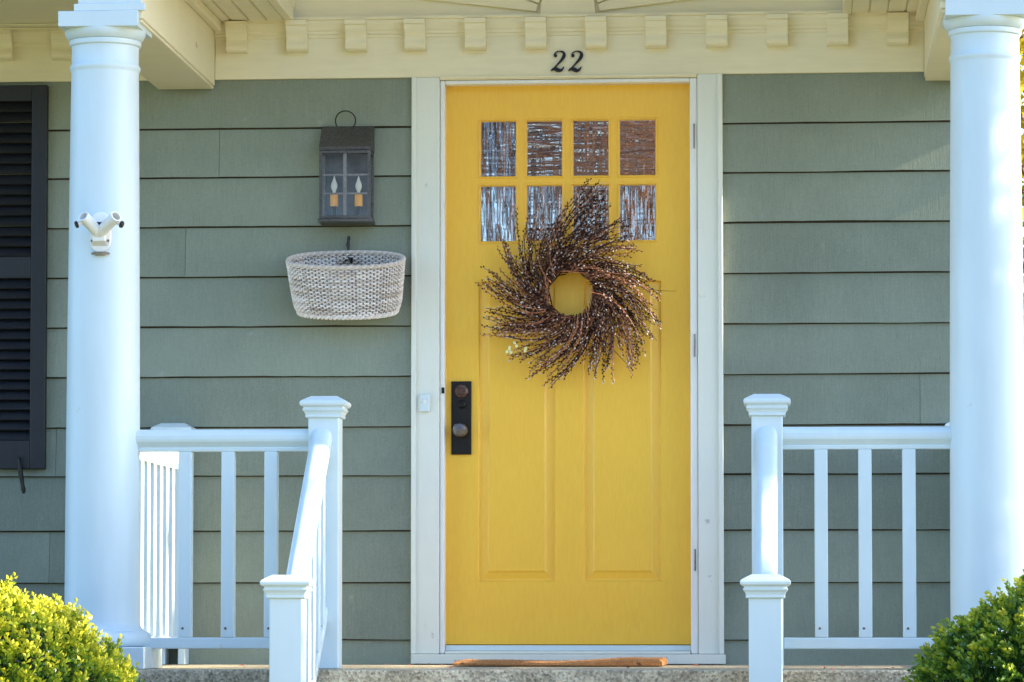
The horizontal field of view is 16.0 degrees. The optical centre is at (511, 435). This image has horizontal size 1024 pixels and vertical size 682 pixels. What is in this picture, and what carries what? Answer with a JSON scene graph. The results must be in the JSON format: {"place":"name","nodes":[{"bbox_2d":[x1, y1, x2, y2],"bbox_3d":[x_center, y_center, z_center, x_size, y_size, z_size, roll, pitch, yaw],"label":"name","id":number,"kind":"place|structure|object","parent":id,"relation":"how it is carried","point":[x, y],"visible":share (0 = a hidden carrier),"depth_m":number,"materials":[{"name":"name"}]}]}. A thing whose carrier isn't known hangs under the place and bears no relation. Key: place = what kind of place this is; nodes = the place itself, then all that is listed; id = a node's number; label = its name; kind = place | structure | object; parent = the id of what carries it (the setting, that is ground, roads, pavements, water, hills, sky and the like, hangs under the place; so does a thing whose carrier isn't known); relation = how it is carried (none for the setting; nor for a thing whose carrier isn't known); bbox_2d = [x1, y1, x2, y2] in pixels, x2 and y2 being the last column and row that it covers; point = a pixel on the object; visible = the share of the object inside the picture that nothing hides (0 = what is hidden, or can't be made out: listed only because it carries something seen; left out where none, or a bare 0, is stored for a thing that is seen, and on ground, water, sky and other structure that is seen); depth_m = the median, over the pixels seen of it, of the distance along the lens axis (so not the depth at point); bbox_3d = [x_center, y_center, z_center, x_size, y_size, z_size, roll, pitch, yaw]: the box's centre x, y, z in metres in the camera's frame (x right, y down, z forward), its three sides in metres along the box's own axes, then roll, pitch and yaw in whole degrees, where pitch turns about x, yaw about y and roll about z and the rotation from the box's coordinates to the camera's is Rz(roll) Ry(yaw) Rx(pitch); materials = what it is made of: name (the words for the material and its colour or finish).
{"place":"outdoors","nodes":[
{"label":"outdoors","id":0,"kind":"place"},
{"bbox_2d":[1019,28,1023,310],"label":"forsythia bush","id":1,"kind":"object","parent":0,"point":[1021,45],"visible":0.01,"depth_m":18.77,"materials":[{"name":"yellow plant"}]},
{"bbox_2d":[1020,32,1023,291],"label":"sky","id":2,"kind":"structure","parent":0,"point":[1022,68],"materials":[{"name":"white"}]},
{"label":"lawn","id":3,"kind":"structure","parent":0,"visible":0},
{"bbox_2d":[0,572,144,681],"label":"boxwood bush","id":4,"kind":"object","parent":3,"relation":"on","point":[62,633],"visible":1,"depth_m":10.88,"materials":[{"name":"green plant"}]},
{"bbox_2d":[260,428,331,681],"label":"stair railing","id":5,"kind":"object","parent":3,"relation":"on","point":[298,611],"visible":1,"depth_m":11.53,"materials":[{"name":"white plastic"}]},
{"bbox_2d":[0,0,950,664],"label":"house","id":6,"kind":"structure","parent":3,"relation":"on","point":[774,174],"depth_m":13.48,"materials":[{"name":"paint"}]},
{"bbox_2d":[318,110,374,224],"bbox_3d":[-0.611,-0.996,13.478,0.200,0.425,0.122,0,-3,4],"label":"wall lantern","id":7,"kind":"object","parent":6,"relation":"attached to","point":[347,153],"depth_m":13.48,"materials":[{"name":"grey metal"}]},
{"bbox_2d":[344,236,352,262],"bbox_3d":[-0.598,-0.687,13.484,0.029,0.108,0.078,2,-3,-27],"label":"wall hook","id":8,"kind":"object","parent":6,"relation":"attached to","point":[348,246],"depth_m":13.51,"materials":[{"name":"black metal"}]},
{"bbox_2d":[285,250,405,319],"bbox_3d":[-0.609,-0.555,13.420,0.444,0.270,0.270,0,-3,4],"label":"wicker basket","id":9,"kind":"object","parent":8,"relation":"hanging from","point":[383,279],"visible":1,"depth_m":13.35,"materials":[{"name":"white wicker"}]},
{"bbox_2d":[418,394,429,411],"bbox_3d":[-0.324,-0.120,13.450,0.043,0.066,0.018,0,-3,4],"label":"doorbell","id":10,"kind":"object","parent":6,"relation":"attached to","point":[423,402],"visible":1,"depth_m":13.45,"materials":[{"name":"white plastic"}]},
{"bbox_2d":[551,51,565,71],"bbox_3d":[0.171,-1.383,13.486,0.056,0.080,0.010,0,-3,4],"label":"house number","id":11,"kind":"object","parent":6,"relation":"attached to","point":[555,68],"visible":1,"depth_m":13.48,"materials":[{"name":"paint"}]},
{"bbox_2d":[446,84,695,644],"bbox_3d":[0.214,-0.268,13.476,0.930,2.077,0.109,0,-3,4],"label":"door","id":12,"kind":"structure","parent":6,"relation":"in","point":[568,504],"depth_m":13.49,"materials":[{"name":"yellow paint"}]},
{"bbox_2d":[475,178,663,388],"bbox_3d":[0.234,-0.560,13.427,0.740,0.778,0.075,0,-3,4],"label":"wreath","id":13,"kind":"object","parent":12,"relation":"attached to","point":[594,319],"visible":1,"depth_m":13.41,"materials":[{"name":"brown plant"}]},
{"bbox_2d":[568,51,582,71],"bbox_3d":[0.235,-1.383,13.481,0.056,0.080,0.010,0,-3,4],"label":"house number","id":14,"kind":"object","parent":6,"relation":"attached to","point":[573,68],"visible":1,"depth_m":13.48,"materials":[{"name":"paint"}]},
{"bbox_2d":[136,664,943,681],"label":"porch floor","id":15,"kind":"structure","parent":3,"relation":"on","point":[445,673],"depth_m":11.81,"materials":[{"name":"concrete"}]},
{"bbox_2d":[47,10,161,668],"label":"porch column","id":16,"kind":"structure","parent":15,"relation":"on","point":[102,539],"depth_m":12.05,"materials":[{"name":"paint"}]},
{"bbox_2d":[74,211,123,255],"bbox_3d":[-1.351,-0.667,12.005,0.166,0.143,0.127,0,-3,4],"label":"pole holder","id":17,"kind":"object","parent":16,"relation":"attached to","point":[99,226],"visible":1,"depth_m":11.99,"materials":[{"name":"paint"}]},
{"bbox_2d":[140,423,195,663],"bbox_3d":[-1.295,0.369,12.882,0.154,0.889,1.352,0,-3,4],"label":"side railing","id":18,"kind":"object","parent":15,"relation":"on","point":[159,501],"visible":0.35,"depth_m":13.08,"materials":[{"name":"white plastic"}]},
{"bbox_2d":[136,396,350,668],"bbox_3d":[-0.901,0.322,12.074,0.721,0.899,0.154,0,-3,4],"label":"porch railing","id":19,"kind":"object","parent":15,"relation":"on","point":[329,412],"visible":0.89,"depth_m":12.05,"materials":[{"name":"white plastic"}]},
{"bbox_2d":[452,657,666,665],"bbox_3d":[0.176,0.798,12.929,0.735,0.031,0.509,0,-3,4],"label":"doormat","id":20,"kind":"object","parent":15,"relation":"on","point":[641,661],"visible":1,"depth_m":12.70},
{"bbox_2d":[743,394,951,668],"bbox_3d":[1.106,0.314,11.920,0.694,0.899,0.154,0,-3,4],"label":"porch railing","id":21,"kind":"object","parent":15,"relation":"on","point":[770,410],"visible":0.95,"depth_m":11.89,"materials":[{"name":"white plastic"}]},
{"bbox_2d":[939,0,1023,667],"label":"porch column","id":22,"kind":"structure","parent":15,"relation":"on","point":[986,412],"depth_m":11.83,"materials":[{"name":"paint"}]},
{"bbox_2d":[740,426,790,681],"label":"stair railing","id":23,"kind":"object","parent":3,"relation":"on","point":[765,588],"visible":1,"depth_m":11.04,"materials":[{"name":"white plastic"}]},
{"bbox_2d":[901,569,1023,681],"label":"boxwood bush","id":24,"kind":"object","parent":3,"relation":"on","point":[954,655],"visible":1,"depth_m":10.64,"materials":[{"name":"green plant"}]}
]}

